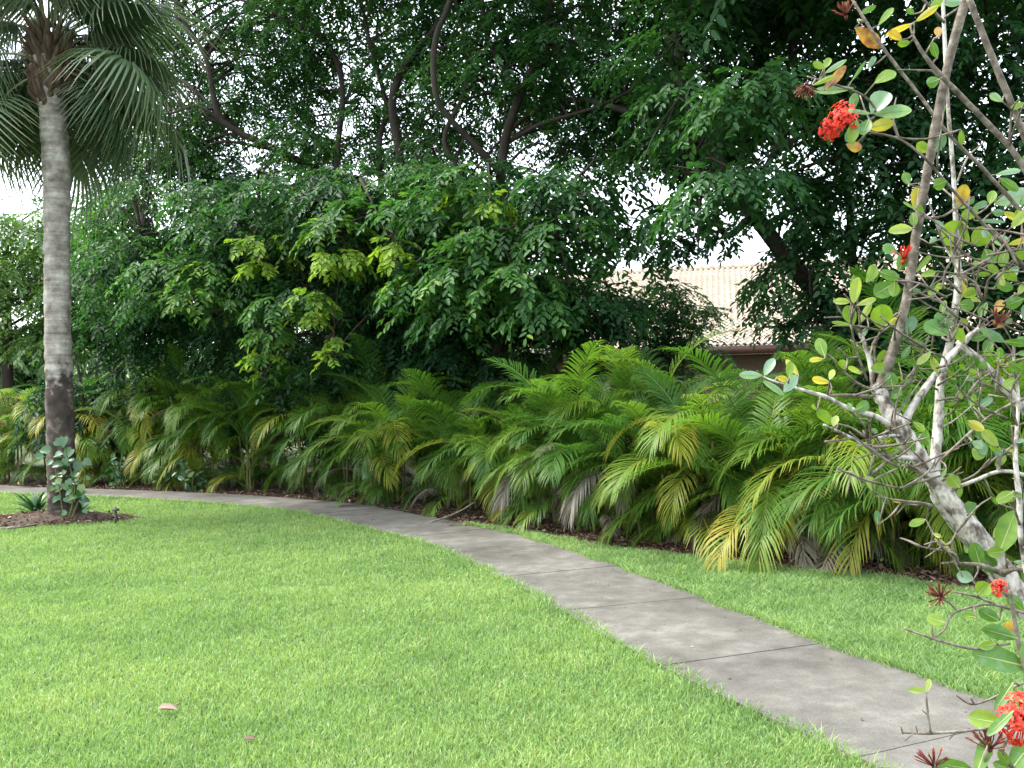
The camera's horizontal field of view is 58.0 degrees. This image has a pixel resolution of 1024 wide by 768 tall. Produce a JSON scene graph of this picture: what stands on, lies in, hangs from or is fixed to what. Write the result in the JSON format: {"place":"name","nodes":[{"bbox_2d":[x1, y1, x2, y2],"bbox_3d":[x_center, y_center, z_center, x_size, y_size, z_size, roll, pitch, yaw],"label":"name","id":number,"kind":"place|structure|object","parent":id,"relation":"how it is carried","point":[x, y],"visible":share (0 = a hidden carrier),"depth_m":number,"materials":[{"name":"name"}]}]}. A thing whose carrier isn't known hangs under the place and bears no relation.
{"place":"outdoors","nodes":[
{"label":"outdoors","id":0,"kind":"place"},
{"bbox_2d":[0,510,142,526],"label":"mulch ground","id":1,"kind":"structure","parent":0,"point":[44,516],"depth_m":12.79,"materials":[{"name":"soil"}]},
{"bbox_2d":[0,491,47,512],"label":"rosette plant","id":2,"kind":"object","parent":1,"relation":"on","point":[34,503],"visible":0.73,"depth_m":13.84,"materials":[{"name":"green plant"}]},
{"bbox_2d":[78,501,99,510],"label":"rosette plant","id":3,"kind":"object","parent":1,"relation":"on","point":[82,506],"visible":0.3,"depth_m":13.51,"materials":[{"name":"green plant"}]},
{"bbox_2d":[0,0,239,515],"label":"cabbage palm","id":4,"kind":"object","parent":1,"relation":"on","point":[69,111],"visible":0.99,"depth_m":12.99,"materials":[{"name":"green plant"}]},
{"bbox_2d":[35,436,91,519],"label":"climbing vine","id":5,"kind":"object","parent":4,"relation":"attached to","point":[67,453],"visible":0.99,"depth_m":12.69,"materials":[{"name":"plant"}]},
{"bbox_2d":[0,427,634,464],"bbox_3d":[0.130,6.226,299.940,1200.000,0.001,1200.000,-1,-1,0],"label":"ground","id":6,"kind":"structure","parent":0,"point":[39,462],"depth_m":29.73,"materials":[{"name":"brown soil"}]},
{"bbox_2d":[0,328,44,423],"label":"broadleaf tree","id":7,"kind":"object","parent":6,"relation":"on","point":[21,364],"visible":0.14,"depth_m":43.32,"materials":[{"name":"green plant"}]},
{"bbox_2d":[0,335,110,428],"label":"broadleaf tree","id":8,"kind":"object","parent":6,"relation":"on","point":[38,376],"visible":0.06,"depth_m":44.44,"materials":[{"name":"green plant"}]},
{"bbox_2d":[8,231,201,461],"bbox_3d":[-11.823,-1.279,27.098,6.841,7.290,5.348,-1,-1,0],"label":"broadleaf tree","id":9,"kind":"object","parent":6,"relation":"on","point":[110,345],"visible":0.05,"depth_m":26.61,"materials":[{"name":"green plant"}]},
{"bbox_2d":[73,352,266,426],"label":"broadleaf tree","id":10,"kind":"object","parent":6,"relation":"on","point":[128,376],"visible":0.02,"depth_m":44.00,"materials":[{"name":"green plant"}]},
{"bbox_2d":[464,251,1023,443],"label":"house","id":11,"kind":"structure","parent":6,"relation":"on","point":[720,290],"depth_m":33.44,"materials":[{"name":"tile"}]},
{"bbox_2d":[0,491,1023,767],"bbox_3d":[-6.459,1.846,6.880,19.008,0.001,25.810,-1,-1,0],"label":"lawn","id":12,"kind":"structure","parent":0,"point":[276,721],"depth_m":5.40,"materials":[{"name":"plant"}]},
{"bbox_2d":[0,523,37,529],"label":"fallen stick","id":13,"kind":"object","parent":12,"relation":"on","point":[15,527],"visible":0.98,"depth_m":12.19,"materials":[{"name":"beige wood"}]},
{"bbox_2d":[112,507,130,524],"bbox_3d":[-5.226,1.815,12.511,0.371,0.295,0.099,-1,-1,0],"label":"path light","id":14,"kind":"object","parent":12,"relation":"on","point":[115,509],"visible":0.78,"depth_m":12.50,"materials":[{"name":"metal"}]},
{"bbox_2d":[158,702,180,709],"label":"fallen leaf","id":15,"kind":"object","parent":12,"relation":"on","point":[168,706],"visible":1,"depth_m":4.75,"materials":[{"name":"beige plant"}]},
{"bbox_2d":[244,735,256,739],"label":"fallen leaf","id":16,"kind":"object","parent":12,"relation":"on","point":[249,737],"visible":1,"depth_m":4.29,"materials":[{"name":"beige plant"}]},
{"bbox_2d":[739,0,1023,767],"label":"ixora shrub","id":17,"kind":"object","parent":12,"relation":"on","point":[984,549],"visible":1,"depth_m":1.80,"materials":[{"name":"green plant"}]},
{"bbox_2d":[0,485,1023,767],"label":"path","id":18,"kind":"structure","parent":0,"point":[776,671],"depth_m":5.74,"materials":[{"name":"concrete"}]},
{"bbox_2d":[428,502,474,522],"bbox_3d":[-0.786,1.659,11.885,0.635,0.283,0.024,-1,-1,0],"label":"fallen stick","id":19,"kind":"object","parent":18,"relation":"on","point":[450,514],"visible":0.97,"depth_m":11.88,"materials":[{"name":"grey wood"}]},
{"bbox_2d":[0,0,1023,353],"label":"sky","id":20,"kind":"structure","parent":0,"point":[750,247],"materials":[{"name":"white"}]},
{"bbox_2d":[2,457,1023,588],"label":"planting bed","id":21,"kind":"object","parent":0,"point":[297,490],"visible":0.01,"depth_m":15.59,"materials":[{"name":"soil"}]},
{"bbox_2d":[0,383,45,481],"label":"areca palm","id":22,"kind":"object","parent":21,"relation":"on","point":[6,402],"visible":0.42,"depth_m":20.66,"materials":[{"name":"plant"}]},
{"bbox_2d":[0,373,120,484],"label":"areca palm","id":23,"kind":"object","parent":21,"relation":"on","point":[38,468],"visible":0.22,"depth_m":19.57,"materials":[{"name":"plant"}]},
{"bbox_2d":[0,194,138,465],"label":"broadleaf tree","id":24,"kind":"object","parent":21,"relation":"on","point":[13,347],"visible":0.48,"depth_m":24.02,"materials":[{"name":"green plant"}]},
{"bbox_2d":[0,329,172,483],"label":"areca palm","id":25,"kind":"object","parent":21,"relation":"on","point":[36,398],"visible":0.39,"depth_m":18.99,"materials":[{"name":"green plant"}]},
{"bbox_2d":[17,393,157,486],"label":"areca palm","id":26,"kind":"object","parent":21,"relation":"on","point":[89,452],"visible":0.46,"depth_m":18.52,"materials":[{"name":"plant"}]},
{"bbox_2d":[105,453,133,489],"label":"shrub","id":27,"kind":"object","parent":21,"relation":"on","point":[119,478],"visible":0.81,"depth_m":17.73,"materials":[{"name":"green plant"}]},
{"bbox_2d":[75,358,201,479],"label":"areca palm","id":28,"kind":"object","parent":21,"relation":"on","point":[120,412],"visible":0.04,"depth_m":19.36,"materials":[{"name":"plant"}]},
{"bbox_2d":[74,375,210,486],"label":"areca palm","id":29,"kind":"object","parent":21,"relation":"on","point":[134,436],"visible":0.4,"depth_m":18.24,"materials":[{"name":"plant"}]},
{"bbox_2d":[143,457,180,490],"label":"shrub","id":30,"kind":"object","parent":21,"relation":"on","point":[166,477],"visible":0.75,"depth_m":17.33,"materials":[{"name":"green plant"}]},
{"bbox_2d":[82,307,266,477],"bbox_3d":[-6.713,0.155,19.270,3.857,3.864,3.009,-1,-1,0],"label":"shrub","id":31,"kind":"object","parent":21,"relation":"on","point":[141,358],"visible":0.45,"depth_m":18.53,"materials":[{"name":"green plant"}]},
{"bbox_2d":[119,344,236,487],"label":"areca palm","id":32,"kind":"object","parent":21,"relation":"on","point":[184,397],"visible":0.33,"depth_m":17.98,"materials":[{"name":"plant"}]},
{"bbox_2d":[172,458,213,492],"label":"shrub","id":33,"kind":"object","parent":21,"relation":"on","point":[186,477],"visible":0.91,"depth_m":16.90,"materials":[{"name":"green plant"}]},
{"bbox_2d":[38,0,364,475],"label":"broadleaf tree","id":34,"kind":"object","parent":21,"relation":"on","point":[172,274],"visible":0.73,"depth_m":18.13,"materials":[{"name":"green plant"}]},
{"bbox_2d":[140,372,293,490],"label":"areca palm","id":35,"kind":"object","parent":21,"relation":"on","point":[175,415],"visible":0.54,"depth_m":17.31,"materials":[{"name":"plant"}]},
{"bbox_2d":[140,211,332,463],"bbox_3d":[-7.057,-1.342,24.990,5.619,7.150,5.686,-1,-1,0],"label":"broadleaf tree","id":36,"kind":"object","parent":21,"relation":"on","point":[238,450],"visible":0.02,"depth_m":23.82,"materials":[{"name":"green plant"}]},
{"bbox_2d":[167,375,336,492],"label":"areca palm","id":37,"kind":"object","parent":21,"relation":"on","point":[249,477],"visible":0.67,"depth_m":17.00,"materials":[{"name":"plant"}]},
{"bbox_2d":[177,307,346,482],"bbox_3d":[-4.765,-0.032,18.319,3.460,4.127,3.704,-1,-1,-18],"label":"shrub","id":38,"kind":"object","parent":21,"relation":"on","point":[233,356],"visible":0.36,"depth_m":17.89,"materials":[{"name":"green plant"}]},
{"bbox_2d":[207,356,328,484],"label":"areca palm","id":39,"kind":"object","parent":21,"relation":"on","point":[258,466],"visible":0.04,"depth_m":18.55,"materials":[{"name":"plant"}]},
{"bbox_2d":[230,362,414,493],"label":"areca palm","id":40,"kind":"object","parent":21,"relation":"on","point":[304,477],"visible":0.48,"depth_m":16.21,"materials":[{"name":"plant"}]},
{"bbox_2d":[239,213,416,463],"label":"broadleaf tree","id":41,"kind":"object","parent":21,"relation":"on","point":[304,347],"visible":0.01,"depth_m":22.53,"materials":[{"name":"green plant"}]},
{"bbox_2d":[245,304,433,487],"bbox_3d":[-2.998,0.147,16.814,3.116,3.650,3.775,-2,-1,44],"label":"shrub","id":42,"kind":"object","parent":21,"relation":"on","point":[341,359],"visible":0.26,"depth_m":16.22,"materials":[{"name":"green plant"}]},
{"bbox_2d":[264,333,436,500],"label":"areca palm","id":43,"kind":"object","parent":21,"relation":"on","point":[319,464],"visible":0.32,"depth_m":15.38,"materials":[{"name":"plant"}]},
{"bbox_2d":[285,340,421,489],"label":"areca palm","id":44,"kind":"object","parent":21,"relation":"on","point":[346,413],"visible":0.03,"depth_m":16.99,"materials":[{"name":"plant"}]},
{"bbox_2d":[224,0,503,482],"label":"broadleaf tree","id":45,"kind":"object","parent":21,"relation":"on","point":[335,238],"visible":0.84,"depth_m":16.21,"materials":[{"name":"green plant"}]},
{"bbox_2d":[361,459,378,505],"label":"seedling","id":46,"kind":"object","parent":21,"relation":"on","point":[367,472],"visible":0.51,"depth_m":13.90,"materials":[{"name":"plant"}]},
{"bbox_2d":[303,364,492,506],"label":"areca palm","id":47,"kind":"object","parent":21,"relation":"on","point":[393,488],"visible":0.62,"depth_m":14.14,"materials":[{"name":"plant"}]},
{"bbox_2d":[338,301,495,487],"bbox_3d":[-1.358,0.184,16.267,3.732,3.490,3.478,-1,-1,0],"label":"shrub","id":48,"kind":"object","parent":21,"relation":"on","point":[393,352],"visible":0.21,"depth_m":15.65,"materials":[{"name":"green plant"}]},
{"bbox_2d":[338,368,537,516],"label":"areca palm","id":49,"kind":"object","parent":21,"relation":"on","point":[440,430],"visible":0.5,"depth_m":13.23,"materials":[{"name":"plant"}]},
{"bbox_2d":[367,350,519,496],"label":"areca palm","id":50,"kind":"object","parent":21,"relation":"on","point":[442,387],"visible":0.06,"depth_m":14.90,"materials":[{"name":"plant"}]},
{"bbox_2d":[338,211,548,382],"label":"broadleaf tree","id":51,"kind":"object","parent":21,"relation":"on","point":[467,332],"depth_m":22.62,"materials":[{"name":"green plant"}]},
{"bbox_2d":[396,317,571,423],"bbox_3d":[-0.384,0.381,15.454,3.227,3.031,2.528,-1,-1,0],"label":"shrub","id":52,"kind":"object","parent":21,"relation":"on","point":[452,349],"visible":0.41,"depth_m":14.96,"materials":[{"name":"green plant"}]},
{"bbox_2d":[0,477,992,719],"bbox_3d":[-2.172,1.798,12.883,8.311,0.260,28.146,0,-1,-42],"label":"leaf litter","id":53,"kind":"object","parent":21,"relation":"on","point":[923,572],"visible":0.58,"depth_m":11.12,"materials":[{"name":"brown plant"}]},
{"bbox_2d":[393,391,634,521],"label":"areca palm","id":54,"kind":"object","parent":21,"relation":"on","point":[505,497],"visible":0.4,"depth_m":12.19,"materials":[{"name":"plant"}]},
{"bbox_2d":[373,0,696,485],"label":"broadleaf tree","id":55,"kind":"object","parent":21,"relation":"on","point":[501,251],"visible":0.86,"depth_m":14.07,"materials":[{"name":"green plant"}]},
{"bbox_2d":[443,338,628,505],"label":"areca palm","id":56,"kind":"object","parent":21,"relation":"on","point":[537,376],"visible":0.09,"depth_m":13.76,"materials":[{"name":"plant"}]},
{"bbox_2d":[447,339,702,533],"bbox_3d":[0.756,0.734,11.691,3.306,2.402,3.157,-1,-1,0],"label":"areca palm","id":57,"kind":"object","parent":21,"relation":"on","point":[539,392],"visible":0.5,"depth_m":11.21,"materials":[{"name":"plant"}]},
{"bbox_2d":[482,311,672,470],"bbox_3d":[0.874,0.301,14.850,2.625,3.119,2.788,0,-1,-43],"label":"shrub","id":58,"kind":"object","parent":21,"relation":"on","point":[605,332],"visible":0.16,"depth_m":14.23,"materials":[{"name":"green plant"}]},
{"bbox_2d":[600,505,616,540],"bbox_3d":[1.055,1.526,10.243,0.261,0.391,0.072,-1,-1,-36],"label":"fallen stick","id":59,"kind":"object","parent":21,"relation":"on","point":[608,523],"visible":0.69,"depth_m":10.29,"materials":[{"name":"wood"}]},
{"bbox_2d":[500,344,725,517],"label":"areca palm","id":60,"kind":"object","parent":21,"relation":"on","point":[621,384],"visible":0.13,"depth_m":11.74,"materials":[{"name":"plant"}]},
{"bbox_2d":[507,374,743,539],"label":"areca palm","id":61,"kind":"object","parent":21,"relation":"on","point":[621,500],"visible":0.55,"depth_m":10.37,"materials":[{"name":"plant"}]},
{"bbox_2d":[599,277,740,469],"bbox_3d":[2.723,-0.006,15.492,2.573,3.674,1.969,-1,-1,0],"label":"shrub","id":62,"kind":"object","parent":21,"relation":"on","point":[671,314],"visible":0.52,"depth_m":15.23,"materials":[{"name":"green plant"}]},
{"bbox_2d":[576,327,764,525],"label":"areca palm","id":63,"kind":"object","parent":21,"relation":"on","point":[634,378],"visible":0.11,"depth_m":11.21,"materials":[{"name":"plant"}]},
{"bbox_2d":[543,387,812,559],"bbox_3d":[1.890,1.105,10.232,3.184,2.102,3.321,-1,-1,0],"label":"areca palm","id":64,"kind":"object","parent":21,"relation":"on","point":[683,438],"visible":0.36,"depth_m":9.67,"materials":[{"name":"plant"}]},
{"bbox_2d":[408,0,1016,403],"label":"broadleaf tree","id":65,"kind":"object","parent":21,"relation":"on","point":[721,127],"visible":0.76,"depth_m":11.93,"materials":[{"name":"green plant"}]},
{"bbox_2d":[604,346,905,554],"bbox_3d":[2.600,0.820,10.030,3.251,2.396,3.050,-1,-1,0],"label":"areca palm","id":66,"kind":"object","parent":21,"relation":"on","point":[707,505],"visible":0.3,"depth_m":9.53,"materials":[{"name":"plant"}]},
{"bbox_2d":[602,389,930,575],"bbox_3d":[2.826,1.034,9.277,2.997,2.001,3.308,-2,-1,37],"label":"areca palm","id":67,"kind":"object","parent":21,"relation":"on","point":[751,520],"visible":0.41,"depth_m":8.57,"materials":[{"name":"plant"}]},
{"bbox_2d":[675,330,922,539],"bbox_3d":[3.336,0.686,10.240,2.795,2.715,3.341,0,-1,-41],"label":"areca palm","id":68,"kind":"object","parent":21,"relation":"on","point":[820,370],"visible":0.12,"depth_m":9.93,"materials":[{"name":"plant"}]},
{"bbox_2d":[682,374,1014,578],"bbox_3d":[3.348,1.052,9.114,3.162,2.347,2.933,-1,-1,0],"label":"areca palm","id":69,"kind":"object","parent":21,"relation":"on","point":[818,514],"visible":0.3,"depth_m":8.35,"materials":[{"name":"plant"}]},
{"bbox_2d":[740,385,1023,577],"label":"areca palm","id":70,"kind":"object","parent":21,"relation":"on","point":[960,422],"visible":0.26,"depth_m":7.89,"materials":[{"name":"plant"}]},
{"bbox_2d":[868,553,907,567],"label":"weed","id":71,"kind":"object","parent":21,"relation":"on","point":[882,559],"visible":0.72,"depth_m":8.27,"materials":[{"name":"green plant"}]},
{"bbox_2d":[769,352,1023,581],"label":"areca palm","id":72,"kind":"object","parent":21,"relation":"on","point":[951,435],"visible":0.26,"depth_m":7.86,"materials":[{"name":"plant"}]},
{"bbox_2d":[771,264,1023,569],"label":"areca palm","id":73,"kind":"object","parent":21,"relation":"on","point":[825,447],"visible":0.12,"depth_m":9.09,"materials":[{"name":"plant"}]},
{"bbox_2d":[801,323,999,421],"bbox_3d":[5.718,0.344,13.490,2.502,2.788,3.317,-1,-1,-36],"label":"shrub","id":74,"kind":"object","parent":21,"relation":"on","point":[861,381],"visible":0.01,"depth_m":13.11,"materials":[{"name":"green plant"}]},
{"bbox_2d":[854,0,1023,501],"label":"broadleaf tree","id":75,"kind":"object","parent":21,"relation":"on","point":[969,57],"visible":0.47,"depth_m":11.28,"materials":[{"name":"green plant"}]},
{"bbox_2d":[861,355,1023,573],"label":"areca palm","id":76,"kind":"object","parent":21,"relation":"on","point":[964,455],"visible":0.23,"depth_m":7.70,"materials":[{"name":"plant"}]},
{"bbox_2d":[868,318,1023,405],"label":"shrub","id":77,"kind":"object","parent":21,"relation":"on","point":[972,345],"visible":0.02,"depth_m":12.00,"materials":[{"name":"green plant"}]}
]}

